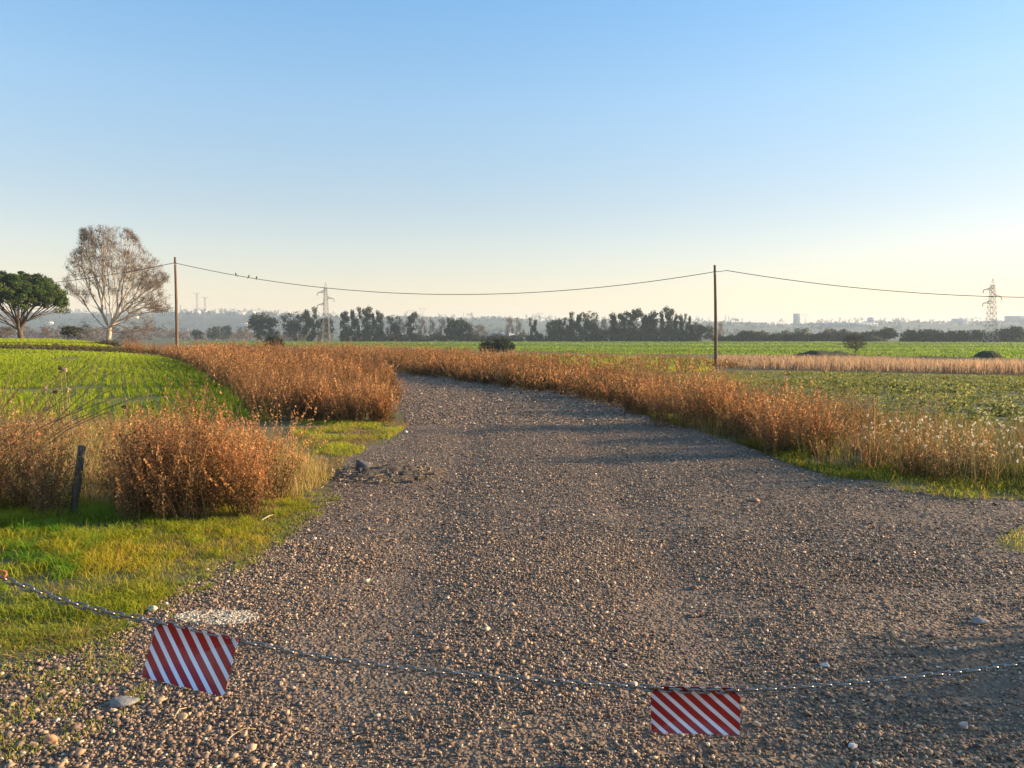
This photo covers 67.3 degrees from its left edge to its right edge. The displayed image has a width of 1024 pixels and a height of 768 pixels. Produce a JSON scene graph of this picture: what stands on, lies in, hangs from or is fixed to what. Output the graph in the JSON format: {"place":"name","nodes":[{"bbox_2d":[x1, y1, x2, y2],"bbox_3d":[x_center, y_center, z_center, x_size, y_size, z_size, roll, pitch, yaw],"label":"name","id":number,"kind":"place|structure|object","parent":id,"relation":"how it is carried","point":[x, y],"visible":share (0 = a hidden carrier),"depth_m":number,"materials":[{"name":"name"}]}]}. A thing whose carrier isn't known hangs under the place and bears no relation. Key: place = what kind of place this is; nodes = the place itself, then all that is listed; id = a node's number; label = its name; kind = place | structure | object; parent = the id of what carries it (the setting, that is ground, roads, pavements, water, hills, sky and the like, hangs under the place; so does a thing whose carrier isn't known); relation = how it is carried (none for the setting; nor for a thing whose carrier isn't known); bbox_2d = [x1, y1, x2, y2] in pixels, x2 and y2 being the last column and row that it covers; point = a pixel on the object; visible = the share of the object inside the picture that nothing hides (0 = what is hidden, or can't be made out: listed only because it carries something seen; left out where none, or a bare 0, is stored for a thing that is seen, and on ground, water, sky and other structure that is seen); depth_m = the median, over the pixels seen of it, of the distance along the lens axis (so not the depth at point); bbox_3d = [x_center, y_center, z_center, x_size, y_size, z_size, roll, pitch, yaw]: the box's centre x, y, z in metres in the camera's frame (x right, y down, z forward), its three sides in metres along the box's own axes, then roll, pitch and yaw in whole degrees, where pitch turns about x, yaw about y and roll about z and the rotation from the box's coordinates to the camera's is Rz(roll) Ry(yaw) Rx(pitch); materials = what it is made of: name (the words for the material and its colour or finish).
{"place":"outdoors","nodes":[
{"label":"outdoors","id":0,"kind":"place"},
{"bbox_2d":[0,338,289,422],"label":"wheat field","id":1,"kind":"structure","parent":0,"point":[115,400],"depth_m":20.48,"materials":[{"name":"plant"}]},
{"bbox_2d":[0,270,69,337],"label":"stone pine","id":2,"kind":"object","parent":1,"relation":"on","point":[44,295],"visible":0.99,"depth_m":97.81,"materials":[{"name":"green plant"}]},
{"bbox_2d":[87,337,126,345],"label":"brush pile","id":3,"kind":"object","parent":1,"relation":"on","point":[112,343],"visible":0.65,"depth_m":79.58,"materials":[{"name":"brown plant"}]},
{"bbox_2d":[61,224,172,340],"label":"tall tree","id":4,"kind":"object","parent":1,"relation":"on","point":[82,251],"visible":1,"depth_m":80.86,"materials":[{"name":"brown plant"}]},
{"bbox_2d":[0,370,1023,767],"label":"gravel road","id":5,"kind":"structure","parent":0,"point":[358,699],"depth_m":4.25,"materials":[{"name":"grey gravel"}]},
{"bbox_2d":[43,734,57,743],"bbox_3d":[-1.817,1.397,3.029,0.054,0.037,0.034,-1,4,-8],"label":"brick fragment","id":6,"kind":"object","parent":5,"relation":"on","point":[51,738],"visible":0.99,"depth_m":3.02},
{"bbox_2d":[106,696,138,707],"bbox_3d":[-1.697,1.383,3.357,0.130,0.033,0.094,1,4,12],"label":"stone","id":7,"kind":"object","parent":5,"relation":"on","point":[120,701],"visible":1,"depth_m":3.33,"materials":[{"name":"grey stone"}]},
{"bbox_2d":[173,609,261,624],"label":"white gravel","id":8,"kind":"structure","parent":5,"relation":"on","point":[233,617],"depth_m":4.38,"materials":[{"name":"white gravel"}]},
{"bbox_2d":[291,461,446,496],"bbox_3d":[-1.621,1.043,8.700,1.762,0.159,2.305,0,4,0],"label":"soil heap","id":9,"kind":"object","parent":5,"relation":"on","point":[385,473],"visible":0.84,"depth_m":8.75,"materials":[{"name":"stone"}]},
{"bbox_2d":[0,353,1023,506],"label":"dry grass","id":10,"kind":"structure","parent":0,"point":[888,364],"depth_m":11.53,"materials":[{"name":"brown plant"}]},
{"bbox_2d":[0,340,1023,761],"bbox_3d":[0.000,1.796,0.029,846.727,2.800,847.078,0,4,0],"label":"ground","id":11,"kind":"structure","parent":0,"point":[282,430],"depth_m":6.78,"materials":[{"name":"green plant"}]},
{"bbox_2d":[0,386,99,518],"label":"dry bush","id":12,"kind":"object","parent":11,"relation":"on","point":[32,477],"visible":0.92,"depth_m":6.88,"materials":[{"name":"brown plant"}]},
{"bbox_2d":[60,325,82,339],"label":"shrub","id":13,"kind":"object","parent":11,"relation":"on","point":[68,330],"visible":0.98,"depth_m":95.67,"materials":[{"name":"green plant"}]},
{"bbox_2d":[0,342,147,353],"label":"ditch weeds","id":14,"kind":"object","parent":11,"relation":"on","point":[71,347],"visible":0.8,"depth_m":60.81,"materials":[{"name":"green plant"}]},
{"bbox_2d":[0,348,152,510],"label":"tall stalks","id":15,"kind":"object","parent":11,"relation":"on","point":[68,390],"visible":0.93,"depth_m":7.10,"materials":[{"name":"brown plant"}]},
{"bbox_2d":[70,445,85,514],"bbox_3d":[-3.869,0.933,6.857,0.197,0.789,0.059,1,4,20],"label":"fence post","id":16,"kind":"object","parent":11,"relation":"on","point":[82,450],"visible":0.57,"depth_m":6.83,"materials":[{"name":"brown wood"}]},
{"bbox_2d":[70,445,130,494],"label":"dry bush","id":17,"kind":"object","parent":11,"relation":"on","point":[98,478],"visible":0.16,"depth_m":7.73,"materials":[{"name":"brown plant"}]},
{"bbox_2d":[112,329,137,342],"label":"shrub","id":18,"kind":"object","parent":11,"relation":"on","point":[128,339],"visible":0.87,"depth_m":259.34,"materials":[{"name":"brown plant"}]},
{"bbox_2d":[0,399,295,509],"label":"brown weeds","id":19,"kind":"object","parent":11,"relation":"on","point":[73,430],"visible":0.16,"depth_m":10.43,"materials":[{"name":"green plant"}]},
{"bbox_2d":[173,257,178,349],"bbox_3d":[-26.083,-5.696,59.729,0.285,8.250,0.335,-1,4,-22],"label":"wooden pole","id":20,"kind":"object","parent":11,"relation":"on","point":[176,311],"visible":0.88,"depth_m":59.67,"materials":[{"name":"brown wood"}]},
{"bbox_2d":[176,263,711,294],"bbox_3d":[-6.237,-7.771,55.504,40.458,2.721,0.043,1,4,11],"label":"overhead cable","id":21,"kind":"object","parent":20,"relation":"attached to","point":[451,294],"visible":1,"depth_m":55.12,"materials":[{"name":"metal"}]},
{"bbox_2d":[80,373,277,522],"bbox_3d":[-2.984,0.532,6.944,1.781,1.281,1.416,0,4,0],"label":"dry bush","id":22,"kind":"object","parent":11,"relation":"on","point":[144,490],"visible":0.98,"depth_m":6.75,"materials":[{"name":"brown plant"}]},
{"bbox_2d":[118,337,406,423],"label":"dry grass","id":23,"kind":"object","parent":11,"relation":"on","point":[245,367],"visible":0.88,"depth_m":21.98,"materials":[{"name":"brown plant"}]},
{"bbox_2d":[203,380,342,498],"bbox_3d":[-2.372,0.540,7.599,1.342,1.188,0.810,-2,4,-23],"label":"dry bush","id":24,"kind":"object","parent":11,"relation":"on","point":[268,473],"visible":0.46,"depth_m":7.61,"materials":[{"name":"brown plant"}]},
{"bbox_2d":[262,335,284,346],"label":"shrub","id":25,"kind":"object","parent":11,"relation":"on","point":[270,338],"visible":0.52,"depth_m":149.22,"materials":[{"name":"green plant"}]},
{"bbox_2d":[275,365,364,420],"bbox_3d":[-3.653,0.158,14.917,1.748,1.058,1.251,0,4,0],"label":"dry bush","id":26,"kind":"object","parent":11,"relation":"on","point":[313,389],"visible":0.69,"depth_m":14.82,"materials":[{"name":"brown plant"}]},
{"bbox_2d":[322,369,404,421],"bbox_3d":[-2.830,0.208,14.494,1.587,1.005,1.244,0,4,0],"label":"dry bush","id":27,"kind":"object","parent":11,"relation":"on","point":[385,403],"visible":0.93,"depth_m":14.28,"materials":[{"name":"brown plant"}]},
{"bbox_2d":[192,335,651,388],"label":"dry grass","id":28,"kind":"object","parent":11,"relation":"on","point":[387,353],"visible":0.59,"depth_m":38.75,"materials":[{"name":"brown plant"}]},
{"bbox_2d":[478,335,515,351],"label":"shrub","id":29,"kind":"object","parent":11,"relation":"on","point":[498,344],"visible":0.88,"depth_m":119.37,"materials":[{"name":"green plant"}]},
{"bbox_2d":[391,354,645,411],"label":"dry grass","id":30,"kind":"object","parent":11,"relation":"on","point":[593,389],"visible":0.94,"depth_m":23.22,"materials":[{"name":"brown plant"}]},
{"bbox_2d":[615,374,682,414],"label":"dry bush","id":31,"kind":"object","parent":11,"relation":"on","point":[640,406],"visible":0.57,"depth_m":16.07,"materials":[{"name":"brown plant"}]},
{"bbox_2d":[492,347,819,378],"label":"dry grass","id":32,"kind":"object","parent":11,"relation":"on","point":[639,363],"visible":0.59,"depth_m":46.39,"materials":[{"name":"brown plant"}]},
{"bbox_2d":[637,349,752,427],"bbox_3d":[3.244,0.041,13.827,1.956,1.458,1.324,1,4,12],"label":"dry bush","id":33,"kind":"object","parent":11,"relation":"on","point":[702,408],"visible":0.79,"depth_m":13.72,"materials":[{"name":"brown plant"}]},
{"bbox_2d":[713,265,717,366],"bbox_3d":[13.685,-4.355,51.803,0.435,7.256,0.252,-1,4,-15],"label":"wooden pole","id":34,"kind":"object","parent":11,"relation":"on","point":[715,326],"visible":0.96,"depth_m":51.76,"materials":[{"name":"brown wood"}]},
{"bbox_2d":[710,384,775,437],"bbox_3d":[3.737,0.405,12.250,0.942,0.897,0.760,3,5,43],"label":"dry bush","id":35,"kind":"object","parent":11,"relation":"on","point":[737,418],"visible":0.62,"depth_m":12.21,"materials":[{"name":"brown plant"}]},
{"bbox_2d":[744,372,843,455],"bbox_3d":[3.867,0.400,10.585,1.295,1.133,1.194,1,4,20],"label":"dry bush","id":36,"kind":"object","parent":11,"relation":"on","point":[772,435],"visible":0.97,"depth_m":10.57,"materials":[{"name":"brown plant"}]},
{"bbox_2d":[614,360,1023,478],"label":"dry grass","id":37,"kind":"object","parent":11,"relation":"on","point":[859,414],"visible":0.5,"depth_m":12.19,"materials":[{"name":"brown plant"}]},
{"bbox_2d":[786,350,863,357],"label":"earth mound","id":38,"kind":"object","parent":11,"relation":"on","point":[818,353],"visible":0.43,"depth_m":78.00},
{"bbox_2d":[852,404,1023,486],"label":"seed heads","id":39,"kind":"object","parent":11,"relation":"on","point":[972,437],"visible":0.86,"depth_m":9.49,"materials":[{"name":"beige plant"}]},
{"bbox_2d":[873,356,1008,360],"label":"earth mound","id":40,"kind":"object","parent":11,"relation":"on","point":[932,357],"visible":0.38,"depth_m":69.34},
{"bbox_2d":[889,410,1007,482],"bbox_3d":[5.077,0.675,8.842,1.412,0.825,0.864,-2,4,-25],"label":"dry bush","id":41,"kind":"object","parent":11,"relation":"on","point":[934,464],"visible":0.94,"depth_m":8.78,"materials":[{"name":"brown plant"}]},
{"bbox_2d":[973,351,1002,358],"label":"earth mound","id":42,"kind":"object","parent":11,"relation":"on","point":[986,354],"visible":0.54,"depth_m":76.77,"materials":[{"name":"brown soil"}]},
{"bbox_2d":[0,313,1023,337],"bbox_3d":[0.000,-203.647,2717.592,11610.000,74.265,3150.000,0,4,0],"label":"hills","id":43,"kind":"structure","parent":0,"point":[211,320],"depth_m":1840.46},
{"bbox_2d":[0,307,1023,336],"bbox_3d":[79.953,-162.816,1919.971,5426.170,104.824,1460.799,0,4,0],"label":"hill woods","id":44,"kind":"object","parent":43,"relation":"on","point":[819,327],"visible":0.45,"depth_m":2009.69,"materials":[{"name":"grey plant"}]},
{"bbox_2d":[822,323,877,326],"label":"greenhouse","id":45,"kind":"object","parent":43,"relation":"on","point":[850,324],"visible":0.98,"depth_m":1879.60,"materials":[{"name":"paint"}]},
{"bbox_2d":[0,0,1023,325],"label":"sky","id":46,"kind":"structure","parent":0,"point":[423,148],"materials":[{"name":"blue"}]},
{"bbox_2d":[55,338,975,341],"bbox_3d":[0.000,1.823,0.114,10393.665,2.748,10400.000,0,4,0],"label":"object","id":47,"kind":"structure","parent":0,"point":[316,340],"depth_m":531.83,"materials":[{"name":"plant"}]},
{"bbox_2d":[0,325,332,340],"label":"brown woodland","id":48,"kind":"object","parent":47,"relation":"on","point":[157,334],"visible":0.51,"depth_m":585.34,"materials":[{"name":"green plant"}]},
{"bbox_2d":[205,326,221,340],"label":"evergreen tree","id":49,"kind":"object","parent":47,"relation":"on","point":[216,333],"visible":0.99,"depth_m":517.69,"materials":[{"name":"green plant"}]},
{"bbox_2d":[371,310,378,340],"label":"eucalyptus tree","id":50,"kind":"object","parent":47,"relation":"on","point":[374,327],"visible":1,"depth_m":423.72,"materials":[{"name":"green plant"}]},
{"bbox_2d":[405,311,417,341],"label":"eucalyptus tree","id":51,"kind":"object","parent":47,"relation":"on","point":[412,317],"visible":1,"depth_m":423.30,"materials":[{"name":"green plant"}]},
{"bbox_2d":[470,324,490,339],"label":"bare tree","id":52,"kind":"object","parent":47,"relation":"on","point":[484,332],"visible":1,"depth_m":423.44,"materials":[{"name":"brown plant"}]},
{"bbox_2d":[529,317,537,341],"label":"eucalyptus tree","id":53,"kind":"object","parent":47,"relation":"on","point":[533,328],"visible":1,"depth_m":423.43,"materials":[{"name":"green plant"}]},
{"bbox_2d":[545,318,564,340],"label":"broad tree","id":54,"kind":"object","parent":47,"relation":"on","point":[556,325],"visible":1,"depth_m":423.10,"materials":[{"name":"green plant"}]},
{"bbox_2d":[563,317,574,341],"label":"eucalyptus tree","id":55,"kind":"object","parent":47,"relation":"on","point":[567,330],"visible":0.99,"depth_m":423.28,"materials":[{"name":"green plant"}]},
{"bbox_2d":[568,311,583,341],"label":"eucalyptus tree","id":56,"kind":"object","parent":47,"relation":"on","point":[575,326],"visible":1,"depth_m":423.01,"materials":[{"name":"green plant"}]},
{"bbox_2d":[578,310,599,340],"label":"broad tree","id":57,"kind":"object","parent":47,"relation":"on","point":[591,325],"visible":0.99,"depth_m":423.27,"materials":[{"name":"green plant"}]},
{"bbox_2d":[608,312,618,341],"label":"eucalyptus tree","id":58,"kind":"object","parent":47,"relation":"on","point":[613,330],"visible":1,"depth_m":422.63,"materials":[{"name":"green plant"}]},
{"bbox_2d":[684,313,691,341],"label":"eucalyptus tree","id":59,"kind":"object","parent":47,"relation":"on","point":[686,328],"visible":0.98,"depth_m":423.44,"materials":[{"name":"green plant"}]},
{"bbox_2d":[687,322,712,341],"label":"evergreen tree","id":60,"kind":"object","parent":47,"relation":"on","point":[698,330],"visible":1,"depth_m":422.59,"materials":[{"name":"green plant"}]},
{"bbox_2d":[169,341,1023,357],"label":"field","id":61,"kind":"structure","parent":0,"point":[727,348],"depth_m":193.82,"materials":[{"name":"green plant"}]},
{"bbox_2d":[246,312,280,340],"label":"evergreen tree","id":62,"kind":"object","parent":61,"relation":"on","point":[257,322],"visible":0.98,"depth_m":422.05,"materials":[{"name":"green plant"}]},
{"bbox_2d":[279,311,310,340],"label":"broad tree","id":63,"kind":"object","parent":61,"relation":"on","point":[293,328],"visible":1,"depth_m":422.36,"materials":[{"name":"green plant"}]},
{"bbox_2d":[302,306,317,341],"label":"eucalyptus tree","id":64,"kind":"object","parent":61,"relation":"on","point":[309,321],"visible":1,"depth_m":423.42,"materials":[{"name":"green plant"}]},
{"bbox_2d":[314,316,333,340],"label":"broad tree","id":65,"kind":"object","parent":61,"relation":"on","point":[317,323],"visible":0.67,"depth_m":423.02,"materials":[{"name":"green plant"}]},
{"bbox_2d":[317,282,334,342],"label":"steel pylon","id":66,"kind":"object","parent":61,"relation":"on","point":[324,296],"visible":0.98,"depth_m":328.51,"materials":[{"name":"grey metal"}]},
{"bbox_2d":[338,311,350,340],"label":"eucalyptus tree","id":67,"kind":"object","parent":61,"relation":"on","point":[344,332],"visible":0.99,"depth_m":423.42,"materials":[{"name":"green plant"}]},
{"bbox_2d":[348,306,362,340],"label":"eucalyptus tree","id":68,"kind":"object","parent":61,"relation":"on","point":[355,324],"visible":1,"depth_m":423.51,"materials":[{"name":"green plant"}]},
{"bbox_2d":[360,305,372,340],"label":"eucalyptus tree","id":69,"kind":"object","parent":61,"relation":"on","point":[366,332],"visible":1,"depth_m":422.93,"materials":[{"name":"green plant"}]},
{"bbox_2d":[377,311,384,341],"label":"eucalyptus tree","id":70,"kind":"object","parent":61,"relation":"on","point":[380,334],"visible":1,"depth_m":423.13,"materials":[{"name":"green plant"}]},
{"bbox_2d":[385,314,401,340],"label":"broad tree","id":71,"kind":"object","parent":61,"relation":"on","point":[394,328],"visible":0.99,"depth_m":423.42,"materials":[{"name":"green plant"}]},
{"bbox_2d":[445,317,461,340],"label":"evergreen tree","id":72,"kind":"object","parent":61,"relation":"on","point":[450,333],"visible":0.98,"depth_m":422.79,"materials":[{"name":"green plant"}]},
{"bbox_2d":[454,317,473,341],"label":"evergreen tree","id":73,"kind":"object","parent":61,"relation":"on","point":[459,327],"visible":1,"depth_m":422.66,"materials":[{"name":"green plant"}]},
{"bbox_2d":[616,310,630,340],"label":"eucalyptus tree","id":74,"kind":"object","parent":61,"relation":"on","point":[622,334],"visible":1,"depth_m":422.65,"materials":[{"name":"green plant"}]},
{"bbox_2d":[626,308,643,340],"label":"eucalyptus tree","id":75,"kind":"object","parent":61,"relation":"on","point":[634,316],"visible":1,"depth_m":423.00,"materials":[{"name":"green plant"}]},
{"bbox_2d":[640,314,646,341],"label":"eucalyptus tree","id":76,"kind":"object","parent":61,"relation":"on","point":[643,328],"visible":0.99,"depth_m":422.96,"materials":[{"name":"green plant"}]},
{"bbox_2d":[645,310,661,341],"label":"eucalyptus tree","id":77,"kind":"object","parent":61,"relation":"on","point":[653,323],"visible":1,"depth_m":421.93,"materials":[{"name":"green plant"}]},
{"bbox_2d":[658,311,664,341],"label":"eucalyptus tree","id":78,"kind":"object","parent":61,"relation":"on","point":[661,333],"visible":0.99,"depth_m":423.02,"materials":[{"name":"green plant"}]},
{"bbox_2d":[662,305,675,341],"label":"eucalyptus tree","id":79,"kind":"object","parent":61,"relation":"on","point":[669,313],"visible":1,"depth_m":422.82,"materials":[{"name":"green plant"}]},
{"bbox_2d":[337,326,1023,341],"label":"undergrowth","id":80,"kind":"object","parent":61,"relation":"on","point":[831,334],"visible":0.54,"depth_m":426.92,"materials":[{"name":"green plant"}]},
{"bbox_2d":[677,314,684,341],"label":"eucalyptus tree","id":81,"kind":"object","parent":61,"relation":"on","point":[681,333],"visible":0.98,"depth_m":423.03,"materials":[{"name":"green plant"}]},
{"bbox_2d":[794,327,809,341],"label":"broad tree","id":82,"kind":"object","parent":61,"relation":"on","point":[803,335],"visible":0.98,"depth_m":423.22,"materials":[{"name":"green plant"}]},
{"bbox_2d":[842,333,868,351],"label":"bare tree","id":83,"kind":"object","parent":61,"relation":"on","point":[855,345],"visible":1,"depth_m":115.66,"materials":[{"name":"brown plant"}]},
{"bbox_2d":[873,326,898,341],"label":"pine tree","id":84,"kind":"object","parent":61,"relation":"on","point":[889,333],"visible":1,"depth_m":397.66,"materials":[{"name":"green plant"}]},
{"bbox_2d":[900,329,918,339],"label":"pine tree","id":85,"kind":"object","parent":61,"relation":"on","point":[909,334],"visible":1,"depth_m":397.81,"materials":[{"name":"green plant"}]},
{"bbox_2d":[915,329,934,341],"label":"pine tree","id":86,"kind":"object","parent":61,"relation":"on","point":[926,333],"visible":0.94,"depth_m":397.21,"materials":[{"name":"green plant"}]},
{"bbox_2d":[929,330,949,339],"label":"pine tree","id":87,"kind":"object","parent":61,"relation":"on","point":[938,334],"visible":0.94,"depth_m":397.81,"materials":[{"name":"green plant"}]},
{"bbox_2d":[955,330,976,339],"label":"pine tree","id":88,"kind":"object","parent":61,"relation":"on","point":[963,334],"visible":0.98,"depth_m":397.62,"materials":[{"name":"green plant"}]},
{"bbox_2d":[970,329,991,339],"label":"pine tree","id":89,"kind":"object","parent":61,"relation":"on","point":[979,333],"visible":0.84,"depth_m":397.80,"materials":[{"name":"green plant"}]},
{"bbox_2d":[981,279,1001,344],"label":"steel pylon","id":90,"kind":"object","parent":61,"relation":"on","point":[992,326],"visible":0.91,"depth_m":268.57,"materials":[{"name":"grey metal"}]},
{"bbox_2d":[990,328,1011,341],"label":"pine tree","id":91,"kind":"object","parent":61,"relation":"on","point":[1005,332],"visible":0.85,"depth_m":397.35,"materials":[{"name":"green plant"}]},
{"bbox_2d":[1007,325,1023,339],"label":"pine tree","id":92,"kind":"object","parent":61,"relation":"on","point":[1017,332],"visible":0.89,"depth_m":397.19,"materials":[{"name":"green plant"}]},
{"bbox_2d":[626,372,1023,430],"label":"crop field","id":93,"kind":"structure","parent":0,"point":[944,403],"depth_m":20.30,"materials":[{"name":"plant"}]},
{"bbox_2d":[570,368,1023,426],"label":"seedlings","id":94,"kind":"object","parent":93,"relation":"on","point":[962,386],"visible":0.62,"depth_m":23.22,"materials":[{"name":"green plant"}]},
{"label":"overhead cable","id":95,"kind":"object","parent":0,"visible":0},
{"bbox_2d":[726,270,1023,297],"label":"overhead cable","id":96,"kind":"object","parent":95,"relation":"attached to","point":[873,289],"visible":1,"depth_m":50.64,"materials":[{"name":"metal"}]},
{"bbox_3d":[-2.567,0.901,2.847,0.059,1.245,0.060,0,4,0],"label":"steel post","id":97,"kind":"object","parent":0,"visible":0},
{"bbox_2d":[0,576,1023,693],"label":"chain","id":98,"kind":"object","parent":97,"relation":"attached to","point":[562,682],"visible":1,"depth_m":2.85,"materials":[{"name":"metal"}]},
{"bbox_2d":[142,617,237,695],"bbox_3d":[-1.166,0.983,2.787,0.330,0.216,0.027,8,-14,11],"label":"warning sign","id":99,"kind":"object","parent":98,"relation":"hanging from","point":[186,657],"visible":1,"depth_m":2.78,"materials":[{"name":"metal"}]},
{"bbox_2d":[651,682,739,734],"bbox_3d":[0.691,1.226,2.902,0.330,0.216,0.027,-1,13,8],"label":"warning sign","id":100,"kind":"object","parent":98,"relation":"hanging from","point":[694,712],"visible":1,"depth_m":2.90,"materials":[{"name":"metal"}]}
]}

